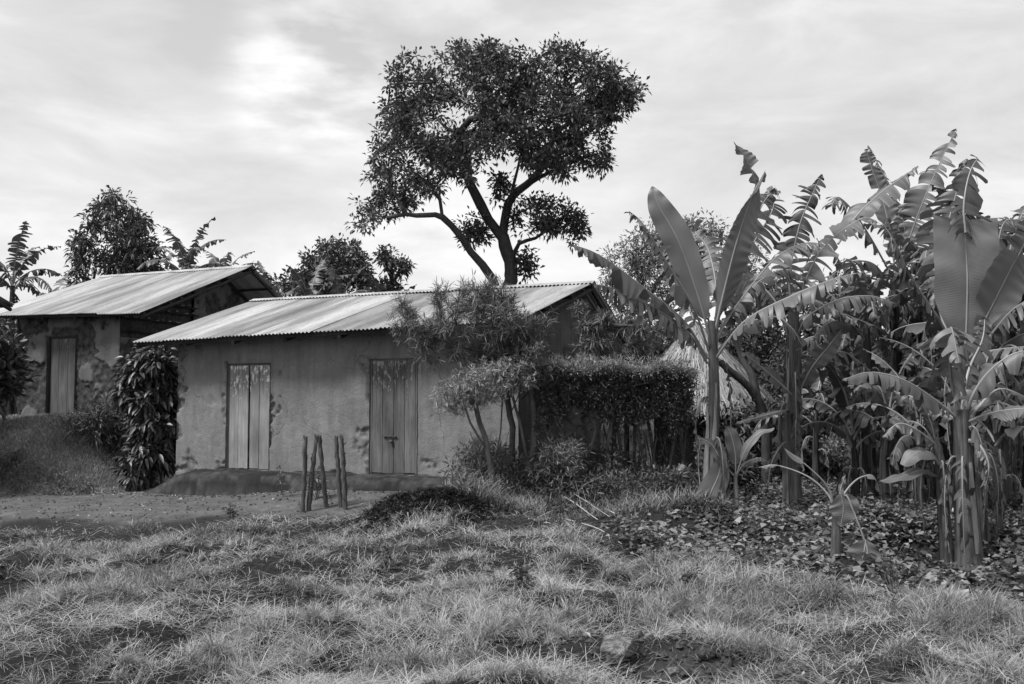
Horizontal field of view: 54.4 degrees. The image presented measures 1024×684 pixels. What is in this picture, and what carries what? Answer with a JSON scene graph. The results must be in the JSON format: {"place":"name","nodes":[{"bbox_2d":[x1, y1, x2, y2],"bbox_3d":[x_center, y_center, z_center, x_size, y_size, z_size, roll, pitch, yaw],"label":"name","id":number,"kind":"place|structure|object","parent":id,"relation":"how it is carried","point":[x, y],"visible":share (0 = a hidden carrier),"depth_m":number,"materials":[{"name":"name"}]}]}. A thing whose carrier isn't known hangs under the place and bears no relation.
{"place":"outdoors","nodes":[
{"label":"outdoors","id":0,"kind":"place"},
{"bbox_2d":[367,273,416,291],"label":"banana plant","id":1,"kind":"object","parent":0,"point":[379,287],"visible":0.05,"depth_m":27.62,"materials":[{"name":"plant"}]},
{"bbox_2d":[0,416,1023,683],"bbox_3d":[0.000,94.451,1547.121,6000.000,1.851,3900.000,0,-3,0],"label":"ground","id":2,"kind":"structure","parent":0,"point":[12,520],"depth_m":8.56,"materials":[{"name":"plant"}]},
{"bbox_2d":[0,296,14,310],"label":"mud hut","id":3,"kind":"object","parent":2,"relation":"on","point":[6,304],"visible":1,"depth_m":18.97,"materials":[{"name":"metal"}]},
{"bbox_2d":[0,296,16,405],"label":"bush","id":4,"kind":"object","parent":2,"relation":"on","point":[6,325],"visible":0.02,"depth_m":24.51,"materials":[{"name":"grey plant"}]},
{"bbox_2d":[0,329,40,419],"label":"bush","id":5,"kind":"object","parent":2,"relation":"on","point":[14,370],"visible":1,"depth_m":19.68,"materials":[{"name":"grey plant"}]},
{"bbox_2d":[0,221,61,414],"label":"banana plant","id":6,"kind":"object","parent":2,"relation":"on","point":[15,266],"visible":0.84,"depth_m":26.59,"materials":[{"name":"plant"}]},
{"bbox_2d":[18,268,75,296],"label":"banana plant","id":7,"kind":"object","parent":2,"relation":"on","point":[59,281],"visible":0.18,"depth_m":30.46,"materials":[{"name":"plant"}]},
{"bbox_2d":[53,467,70,486],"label":"weed","id":8,"kind":"object","parent":2,"relation":"on","point":[63,476],"visible":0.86,"depth_m":17.73,"materials":[{"name":"grey plant"}]},
{"bbox_2d":[0,411,175,495],"bbox_3d":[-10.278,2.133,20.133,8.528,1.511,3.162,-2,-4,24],"label":"bank grass","id":9,"kind":"structure","parent":2,"relation":"on","point":[18,421],"depth_m":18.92,"materials":[{"name":"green plant"}]},
{"bbox_2d":[50,392,130,451],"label":"bush","id":10,"kind":"object","parent":2,"relation":"on","point":[105,423],"visible":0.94,"depth_m":19.19,"materials":[{"name":"grey plant"}]},
{"bbox_2d":[55,185,171,285],"bbox_3d":[-12.416,-1.271,31.169,4.127,7.494,3.436,0,-3,0],"label":"leafy tree","id":11,"kind":"object","parent":2,"relation":"on","point":[132,253],"visible":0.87,"depth_m":30.56,"materials":[{"name":"grey plant"}]},
{"bbox_2d":[0,265,280,416],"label":"mud hut","id":12,"kind":"object","parent":2,"relation":"on","point":[80,337],"visible":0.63,"depth_m":22.37,"materials":[{"name":"paint"}]},
{"bbox_2d":[50,338,75,413],"bbox_3d":[-9.987,0.786,22.179,0.795,1.757,0.024,-2,-4,24],"label":"door","id":13,"kind":"structure","parent":12,"relation":"in","point":[62,377],"depth_m":22.18,"materials":[{"name":"grey wood"}]},
{"bbox_2d":[105,344,178,491],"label":"leafy shrub","id":14,"kind":"object","parent":2,"relation":"on","point":[144,395],"visible":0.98,"depth_m":18.20,"materials":[{"name":"grey plant"}]},
{"bbox_2d":[136,217,225,269],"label":"banana plant","id":15,"kind":"object","parent":2,"relation":"on","point":[186,261],"visible":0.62,"depth_m":27.57,"materials":[{"name":"plant"}]},
{"bbox_2d":[193,250,259,267],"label":"banana plant","id":16,"kind":"object","parent":2,"relation":"on","point":[215,259],"visible":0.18,"depth_m":29.85,"materials":[{"name":"plant"}]},
{"bbox_2d":[221,504,238,521],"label":"weed","id":17,"kind":"object","parent":2,"relation":"on","point":[233,512],"visible":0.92,"depth_m":12.82,"materials":[{"name":"grey plant"}]},
{"bbox_2d":[256,261,300,296],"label":"banana plant","id":18,"kind":"object","parent":2,"relation":"on","point":[267,278],"visible":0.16,"depth_m":28.74,"materials":[{"name":"plant"}]},
{"bbox_2d":[277,466,291,496],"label":"weed","id":19,"kind":"object","parent":2,"relation":"on","point":[282,481],"visible":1,"depth_m":15.18,"materials":[{"name":"grey plant"}]},
{"bbox_2d":[300,435,307,511],"bbox_3d":[-2.945,1.903,14.069,0.103,1.198,0.100,1,-4,-13],"label":"stick stump","id":20,"kind":"object","parent":2,"relation":"on","point":[304,474],"visible":0.94,"depth_m":14.04,"materials":[{"name":"grey wood"}]},
{"bbox_2d":[306,434,318,510],"bbox_3d":[-2.831,1.900,14.093,0.177,1.202,0.114,-1,-3,9],"label":"stick stump","id":21,"kind":"object","parent":2,"relation":"on","point":[310,485],"visible":0.94,"depth_m":14.08,"materials":[{"name":"grey wood"}]},
{"bbox_2d":[306,466,328,498],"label":"weed","id":22,"kind":"object","parent":2,"relation":"on","point":[317,479],"visible":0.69,"depth_m":14.76,"materials":[{"name":"grey plant"}]},
{"bbox_2d":[285,258,355,296],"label":"banana plant","id":23,"kind":"object","parent":2,"relation":"on","point":[306,288],"visible":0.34,"depth_m":27.25,"materials":[{"name":"plant"}]},
{"bbox_2d":[270,232,376,296],"bbox_3d":[-6.149,-0.623,32.069,3.880,6.139,3.286,0,-3,0],"label":"leafy tree","id":24,"kind":"object","parent":2,"relation":"on","point":[336,253],"visible":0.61,"depth_m":31.50,"materials":[{"name":"grey plant"}]},
{"bbox_2d":[318,434,328,507],"bbox_3d":[-2.698,1.885,14.258,0.203,1.158,0.089,0,-3,0],"label":"stick stump","id":25,"kind":"object","parent":2,"relation":"on","point":[323,478],"visible":0.78,"depth_m":14.23,"materials":[{"name":"grey wood"}]},
{"bbox_2d":[291,262,372,294],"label":"banana plant","id":26,"kind":"object","parent":2,"relation":"on","point":[332,276],"visible":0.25,"depth_m":27.38,"materials":[{"name":"plant"}]},
{"bbox_2d":[332,435,342,507],"bbox_3d":[-2.483,1.890,14.217,0.165,1.132,0.085,0,-3,7],"label":"stick stump","id":27,"kind":"object","parent":2,"relation":"on","point":[338,477],"visible":0.92,"depth_m":14.19,"materials":[{"name":"grey wood"}]},
{"bbox_2d":[339,434,347,509],"bbox_3d":[-2.374,1.885,14.059,0.127,1.167,0.127,3,-4,-40],"label":"stick stump","id":28,"kind":"object","parent":2,"relation":"on","point":[343,479],"visible":0.93,"depth_m":14.03,"materials":[{"name":"grey wood"}]},
{"bbox_2d":[369,542,393,569],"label":"weed","id":29,"kind":"object","parent":2,"relation":"on","point":[381,550],"visible":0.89,"depth_m":9.44,"materials":[{"name":"grey plant"}]},
{"bbox_2d":[133,281,638,495],"bbox_3d":[-1.947,1.110,18.832,7.998,4.258,6.531,-2,-4,24],"label":"mud hut","id":30,"kind":"object","parent":2,"relation":"on","point":[265,385],"visible":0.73,"depth_m":16.77,"materials":[{"name":"paint"}]},
{"bbox_2d":[229,366,249,467],"bbox_3d":[-4.742,1.303,17.330,0.412,1.773,0.059,-2,-4,24],"label":"door","id":31,"kind":"structure","parent":30,"relation":"in","point":[239,375],"depth_m":17.30,"materials":[{"name":"grey wood"}]},
{"bbox_2d":[249,365,269,468],"bbox_3d":[-4.333,1.292,17.150,0.415,1.774,0.059,-2,-4,24],"label":"door","id":32,"kind":"structure","parent":30,"relation":"in","point":[260,375],"depth_m":17.12,"materials":[{"name":"grey wood"}]},
{"bbox_2d":[372,361,415,472],"bbox_3d":[-1.905,1.207,16.028,0.806,1.799,0.098,-2,-4,24],"label":"door","id":33,"kind":"structure","parent":30,"relation":"in","point":[394,382],"depth_m":16.02,"materials":[{"name":"grey wood"}]},
{"bbox_2d":[370,243,417,291],"bbox_3d":[-4.088,-0.383,33.009,1.909,5.737,1.963,0,-3,0],"label":"leafy tree","id":34,"kind":"object","parent":2,"relation":"on","point":[389,263],"visible":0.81,"depth_m":32.90,"materials":[{"name":"grey plant"}]},
{"bbox_2d":[275,484,639,535],"bbox_3d":[-0.630,2.033,12.324,5.115,0.591,2.698,0,-3,0],"label":"grass mound","id":35,"kind":"object","parent":2,"relation":"on","point":[445,491],"visible":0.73,"depth_m":12.03,"materials":[{"name":"plant"}]},
{"bbox_2d":[386,269,558,485],"bbox_3d":[-0.556,0.629,13.931,2.525,3.357,1.411,0,-3,0],"label":"feathery shrub","id":36,"kind":"object","parent":2,"relation":"on","point":[488,335],"visible":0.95,"depth_m":13.86,"materials":[{"name":"grey plant"}]},
{"bbox_2d":[429,354,538,492],"bbox_3d":[-0.360,1.227,13.507,1.581,2.221,1.179,0,-3,0],"label":"clipped tree","id":37,"kind":"object","parent":2,"relation":"on","point":[471,392],"visible":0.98,"depth_m":13.43,"materials":[{"name":"grey plant"}]},
{"bbox_2d":[452,429,518,484],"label":"bush","id":38,"kind":"object","parent":2,"relation":"on","point":[482,463],"visible":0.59,"depth_m":14.69,"materials":[{"name":"grey plant"}]},
{"bbox_2d":[344,32,651,285],"bbox_3d":[-0.447,-2.872,26.208,8.286,11.810,5.747,0,-3,0],"label":"broadleaf tree","id":39,"kind":"object","parent":2,"relation":"on","point":[597,112],"visible":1,"depth_m":25.40,"materials":[{"name":"grey plant"}]},
{"bbox_2d":[0,286,1019,415],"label":"woods","id":40,"kind":"object","parent":2,"relation":"on","point":[667,344],"visible":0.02,"depth_m":44.76,"materials":[{"name":"grey plant"}]},
{"bbox_2d":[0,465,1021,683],"bbox_3d":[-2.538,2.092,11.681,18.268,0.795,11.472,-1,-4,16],"label":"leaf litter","id":41,"kind":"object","parent":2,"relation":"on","point":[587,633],"visible":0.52,"depth_m":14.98,"materials":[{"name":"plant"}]},
{"bbox_2d":[0,499,1023,683],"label":"grass","id":42,"kind":"structure","parent":2,"relation":"on","point":[947,610],"depth_m":6.77,"materials":[{"name":"plant"}]},
{"bbox_2d":[0,490,1023,683],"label":"earth clods","id":43,"kind":"object","parent":2,"relation":"on","point":[727,653],"visible":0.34,"depth_m":6.11,"materials":[{"name":"soil"}]},
{"bbox_2d":[506,562,538,596],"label":"weed","id":44,"kind":"object","parent":2,"relation":"on","point":[522,574],"visible":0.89,"depth_m":7.17,"materials":[{"name":"grey plant"}]},
{"bbox_2d":[500,338,561,494],"bbox_3d":[0.246,1.132,13.889,1.070,2.344,0.984,0,-3,0],"label":"clipped tree","id":45,"kind":"object","parent":2,"relation":"on","point":[534,351],"visible":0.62,"depth_m":13.81,"materials":[{"name":"grey plant"}]},
{"bbox_2d":[527,431,595,494],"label":"bush","id":46,"kind":"object","parent":2,"relation":"on","point":[564,451],"visible":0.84,"depth_m":13.53,"materials":[{"name":"grey plant"}]},
{"bbox_2d":[559,477,597,519],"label":"cut branch","id":47,"kind":"object","parent":2,"relation":"on","point":[577,504],"visible":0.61,"depth_m":12.12,"materials":[{"name":"wood"}]},
{"bbox_2d":[432,467,740,525],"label":"undergrowth grass","id":48,"kind":"structure","parent":2,"relation":"on","point":[609,505],"depth_m":12.36,"materials":[{"name":"plant"}]},
{"bbox_2d":[438,437,740,522],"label":"undergrowth","id":49,"kind":"object","parent":2,"relation":"on","point":[556,479],"visible":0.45,"depth_m":13.34,"materials":[{"name":"grey plant"}]},
{"bbox_2d":[559,517,621,543],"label":"cut branch","id":50,"kind":"object","parent":2,"relation":"on","point":[591,526],"visible":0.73,"depth_m":10.70,"materials":[{"name":"wood"}]},
{"bbox_2d":[575,475,609,516],"bbox_3d":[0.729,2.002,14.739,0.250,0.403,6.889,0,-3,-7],"label":"cut branch","id":51,"kind":"object","parent":2,"relation":"on","point":[588,502],"visible":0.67,"depth_m":12.40,"materials":[{"name":"wood"}]},
{"bbox_2d":[521,352,702,483],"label":"hedge","id":52,"kind":"object","parent":2,"relation":"on","point":[584,387],"visible":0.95,"depth_m":14.26,"materials":[{"name":"grey plant"}]},
{"bbox_2d":[560,465,663,506],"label":"bush","id":53,"kind":"object","parent":2,"relation":"on","point":[607,486],"visible":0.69,"depth_m":13.30,"materials":[{"name":"grey plant"}]},
{"bbox_2d":[567,299,666,471],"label":"feathery shrub","id":54,"kind":"object","parent":2,"relation":"on","point":[597,327],"visible":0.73,"depth_m":15.32,"materials":[{"name":"grey plant"}]},
{"bbox_2d":[600,634,635,659],"bbox_3d":[0.636,1.838,5.998,0.198,0.158,0.186,-2,-4,27],"label":"rock","id":55,"kind":"object","parent":2,"relation":"on","point":[610,644],"visible":0.86,"depth_m":5.94,"materials":[{"name":"stone"}]},
{"bbox_2d":[631,461,698,497],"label":"bush","id":56,"kind":"object","parent":2,"relation":"on","point":[665,473],"visible":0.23,"depth_m":13.79,"materials":[{"name":"grey plant"}]},
{"bbox_2d":[667,667,679,675],"bbox_3d":[0.955,1.948,5.886,0.079,0.063,0.069,0,-3,0],"label":"rock","id":57,"kind":"object","parent":2,"relation":"on","point":[672,670],"visible":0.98,"depth_m":5.87,"materials":[{"name":"stone"}]},
{"bbox_2d":[666,604,693,623],"bbox_3d":[1.151,1.883,6.816,0.160,0.166,0.155,3,-4,-39],"label":"rock","id":58,"kind":"object","parent":2,"relation":"on","point":[674,609],"visible":0.47,"depth_m":6.78,"materials":[{"name":"stone"}]},
{"bbox_2d":[675,562,703,591],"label":"weed","id":59,"kind":"object","parent":2,"relation":"on","point":[687,577],"visible":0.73,"depth_m":7.61,"materials":[{"name":"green plant"}]},
{"bbox_2d":[677,436,703,486],"bbox_3d":[2.367,1.788,13.078,0.421,1.111,0.110,2,-4,-25],"label":"banana sucker","id":60,"kind":"object","parent":2,"relation":"on","point":[699,458],"visible":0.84,"depth_m":13.13,"materials":[{"name":"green plant"}]},
{"bbox_2d":[595,207,805,465],"bbox_3d":[4.041,-0.034,22.541,5.346,6.035,2.118,0,-3,0],"label":"leafy tree","id":61,"kind":"object","parent":2,"relation":"on","point":[637,264],"visible":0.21,"depth_m":22.48,"materials":[{"name":"grey plant"}]},
{"bbox_2d":[638,325,773,477],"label":"thatched store","id":62,"kind":"structure","parent":2,"relation":"on","point":[675,352],"depth_m":18.93,"materials":[{"name":"plant"}]},
{"bbox_2d":[697,647,715,660],"bbox_3d":[1.166,1.867,5.964,0.116,0.082,0.098,0,-3,0],"label":"rock","id":63,"kind":"object","parent":2,"relation":"on","point":[703,653],"visible":1,"depth_m":5.93,"materials":[{"name":"stone"}]},
{"bbox_2d":[569,142,864,499],"bbox_3d":[2.489,-0.167,13.106,3.613,5.117,2.578,0,-3,0],"label":"banana plant","id":64,"kind":"object","parent":2,"relation":"on","point":[693,289],"visible":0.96,"depth_m":12.96,"materials":[{"name":"plant"}]},
{"bbox_2d":[699,444,765,494],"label":"bush","id":65,"kind":"object","parent":2,"relation":"on","point":[744,475],"visible":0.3,"depth_m":15.99,"materials":[{"name":"grey plant"}]},
{"bbox_2d":[700,426,773,516],"bbox_3d":[2.887,1.729,12.848,0.960,1.287,0.383,0,-3,0],"label":"banana sucker","id":66,"kind":"object","parent":2,"relation":"on","point":[738,452],"visible":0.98,"depth_m":12.81,"materials":[{"name":"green plant"}]},
{"bbox_2d":[718,344,772,486],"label":"banana plant","id":67,"kind":"object","parent":2,"relation":"on","point":[751,386],"visible":0.66,"depth_m":17.06,"materials":[{"name":"grey plant"}]},
{"bbox_2d":[691,387,825,478],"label":"bush","id":68,"kind":"object","parent":2,"relation":"on","point":[744,431],"visible":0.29,"depth_m":18.04,"materials":[{"name":"grey plant"}]},
{"bbox_2d":[750,620,767,629],"bbox_3d":[1.693,1.946,6.827,0.112,0.084,0.107,-2,-4,32],"label":"rock","id":69,"kind":"object","parent":2,"relation":"on","point":[764,623],"visible":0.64,"depth_m":6.80,"materials":[{"name":"stone"}]},
{"bbox_2d":[776,650,798,659],"bbox_3d":[1.688,1.921,6.090,0.133,0.068,0.124,0,-3,0],"label":"rock","id":70,"kind":"object","parent":2,"relation":"on","point":[789,653],"visible":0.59,"depth_m":6.07,"materials":[{"name":"stone"}]},
{"bbox_2d":[718,267,885,438],"bbox_3d":[7.305,0.348,24.970,5.292,4.555,2.386,0,-3,0],"label":"leafy tree","id":71,"kind":"object","parent":2,"relation":"on","point":[758,349],"visible":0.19,"depth_m":24.80,"materials":[{"name":"grey plant"}]},
{"bbox_2d":[723,174,895,509],"bbox_3d":[4.311,-0.015,14.348,2.447,4.958,1.445,0,-3,0],"label":"banana plant","id":72,"kind":"object","parent":2,"relation":"on","point":[796,379],"visible":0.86,"depth_m":14.11,"materials":[{"name":"plant"}]},
{"bbox_2d":[600,466,1023,611],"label":"ground crop","id":73,"kind":"object","parent":2,"relation":"on","point":[759,508],"visible":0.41,"depth_m":10.50,"materials":[{"name":"grey plant"}]},
{"bbox_2d":[753,339,875,491],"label":"banana plant","id":74,"kind":"object","parent":2,"relation":"on","point":[817,455],"visible":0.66,"depth_m":16.40,"materials":[{"name":"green plant"}]},
{"bbox_2d":[759,448,880,563],"bbox_3d":[2.913,1.554,9.229,1.144,1.148,0.416,0,-3,0],"label":"banana sucker","id":75,"kind":"object","parent":2,"relation":"on","point":[843,507],"visible":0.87,"depth_m":9.16,"materials":[{"name":"plant"}]},
{"bbox_2d":[753,336,888,451],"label":"bush","id":76,"kind":"object","parent":2,"relation":"on","point":[826,389],"visible":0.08,"depth_m":21.19,"materials":[{"name":"grey plant"}]},
{"bbox_2d":[774,433,877,478],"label":"bush","id":77,"kind":"object","parent":2,"relation":"on","point":[837,452],"visible":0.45,"depth_m":18.61,"materials":[{"name":"grey plant"}]},
{"bbox_2d":[778,265,881,448],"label":"banana plant","id":78,"kind":"object","parent":2,"relation":"on","point":[844,373],"visible":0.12,"depth_m":19.45,"materials":[{"name":"plant"}]},
{"bbox_2d":[799,238,916,496],"bbox_3d":[5.313,0.417,15.115,2.144,4.109,2.096,2,-4,-26],"label":"banana plant","id":79,"kind":"object","parent":2,"relation":"on","point":[873,312],"visible":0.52,"depth_m":15.01,"materials":[{"name":"plant"}]},
{"bbox_2d":[799,271,926,476],"bbox_3d":[6.173,0.699,18.323,2.598,3.935,1.944,1,-4,-13],"label":"banana plant","id":80,"kind":"object","parent":2,"relation":"on","point":[843,343],"visible":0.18,"depth_m":18.04,"materials":[{"name":"plant"}]},
{"bbox_2d":[800,347,931,500],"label":"banana plant","id":81,"kind":"object","parent":2,"relation":"on","point":[840,395],"visible":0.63,"depth_m":14.47,"materials":[{"name":"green plant"}]},
{"bbox_2d":[814,129,956,490],"bbox_3d":[6.584,-0.504,16.422,3.874,6.212,1.701,3,-4,-39],"label":"banana plant","id":82,"kind":"object","parent":2,"relation":"on","point":[883,206],"visible":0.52,"depth_m":16.57,"materials":[{"name":"plant"}]},
{"bbox_2d":[876,561,908,594],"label":"weed","id":83,"kind":"object","parent":2,"relation":"on","point":[888,577],"visible":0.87,"depth_m":7.26,"materials":[{"name":"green plant"}]},
{"bbox_2d":[863,244,929,489],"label":"banana plant","id":84,"kind":"object","parent":2,"relation":"on","point":[914,319],"visible":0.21,"depth_m":16.12,"materials":[{"name":"plant"}]},
{"bbox_2d":[822,340,980,504],"bbox_3d":[5.451,1.166,13.924,1.908,2.512,2.121,0,-3,0],"label":"banana plant","id":85,"kind":"object","parent":2,"relation":"on","point":[879,396],"visible":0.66,"depth_m":13.89,"materials":[{"name":"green plant"}]},
{"bbox_2d":[880,260,930,482],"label":"banana plant","id":86,"kind":"object","parent":2,"relation":"on","point":[924,311],"visible":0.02,"depth_m":17.69,"materials":[{"name":"plant"}]},
{"bbox_2d":[875,384,950,455],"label":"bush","id":87,"kind":"object","parent":2,"relation":"on","point":[924,439],"depth_m":19.45,"materials":[{"name":"grey plant"}]},
{"bbox_2d":[846,349,994,509],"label":"banana plant","id":88,"kind":"object","parent":2,"relation":"on","point":[897,453],"visible":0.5,"depth_m":13.26,"materials":[{"name":"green plant"}]},
{"bbox_2d":[841,317,1023,570],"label":"banana plant","id":89,"kind":"object","parent":2,"relation":"on","point":[967,438],"visible":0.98,"depth_m":10.06,"materials":[{"name":"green plant"}]},
{"bbox_2d":[880,381,991,564],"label":"banana plant","id":90,"kind":"object","parent":2,"relation":"on","point":[912,456],"visible":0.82,"depth_m":10.35,"materials":[{"name":"plant"}]},
{"bbox_2d":[863,188,1022,501],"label":"banana plant","id":91,"kind":"object","parent":2,"relation":"on","point":[919,276],"visible":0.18,"depth_m":14.47,"materials":[{"name":"plant"}]},
{"bbox_2d":[879,303,1017,509],"bbox_3d":[5.702,0.936,13.172,1.717,2.838,1.745,3,-5,-43],"label":"banana plant","id":92,"kind":"object","parent":2,"relation":"on","point":[902,347],"visible":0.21,"depth_m":13.23,"materials":[{"name":"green plant"}]},
{"bbox_2d":[881,154,1023,456],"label":"banana plant","id":93,"kind":"object","parent":2,"relation":"on","point":[977,273],"visible":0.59,"depth_m":11.98,"materials":[{"name":"plant"}]},
{"bbox_2d":[883,288,1023,513],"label":"banana plant","id":94,"kind":"object","parent":2,"relation":"on","point":[1015,341],"visible":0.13,"depth_m":13.27,"materials":[{"name":"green plant"}]},
{"bbox_2d":[895,252,1023,415],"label":"banana plant","id":95,"kind":"object","parent":2,"relation":"on","point":[920,308],"visible":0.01,"depth_m":14.85,"materials":[{"name":"plant"}]},
{"bbox_2d":[924,331,1023,524],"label":"banana plant","id":96,"kind":"object","parent":2,"relation":"on","point":[1013,431],"visible":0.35,"depth_m":12.39,"materials":[{"name":"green plant"}]},
{"bbox_2d":[927,449,1022,485],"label":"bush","id":97,"kind":"object","parent":2,"relation":"on","point":[1018,468],"visible":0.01,"depth_m":15.44,"materials":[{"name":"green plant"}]},
{"bbox_2d":[930,184,1023,503],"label":"banana plant","id":98,"kind":"object","parent":2,"relation":"on","point":[1010,487],"visible":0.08,"depth_m":14.09,"materials":[{"name":"plant"}]},
{"bbox_2d":[945,319,1023,508],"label":"banana plant","id":99,"kind":"object","parent":2,"relation":"on","point":[1008,376],"visible":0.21,"depth_m":13.64,"materials":[{"name":"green plant"}]},
{"bbox_2d":[974,428,1003,555],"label":"banana plant","id":100,"kind":"object","parent":2,"relation":"on","point":[996,495],"visible":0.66,"depth_m":10.52,"materials":[{"name":"plant"}]},
{"bbox_2d":[976,212,1023,487],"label":"banana plant","id":101,"kind":"object","parent":2,"relation":"on","point":[1021,431],"visible":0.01,"depth_m":17.29,"materials":[{"name":"plant"}]},
{"bbox_2d":[995,231,1023,480],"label":"banana plant","id":102,"kind":"object","parent":2,"relation":"on","point":[1020,444],"visible":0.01,"depth_m":15.39,"materials":[{"name":"plant"}]},
{"bbox_2d":[1004,225,1022,367],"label":"banana plant","id":103,"kind":"object","parent":2,"relation":"on","point":[1011,233],"visible":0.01,"depth_m":20.25,"materials":[{"name":"plant"}]},
{"bbox_2d":[0,0,1023,343],"label":"sky","id":104,"kind":"structure","parent":0,"point":[251,116],"materials":[{"name":"white"}]}
]}

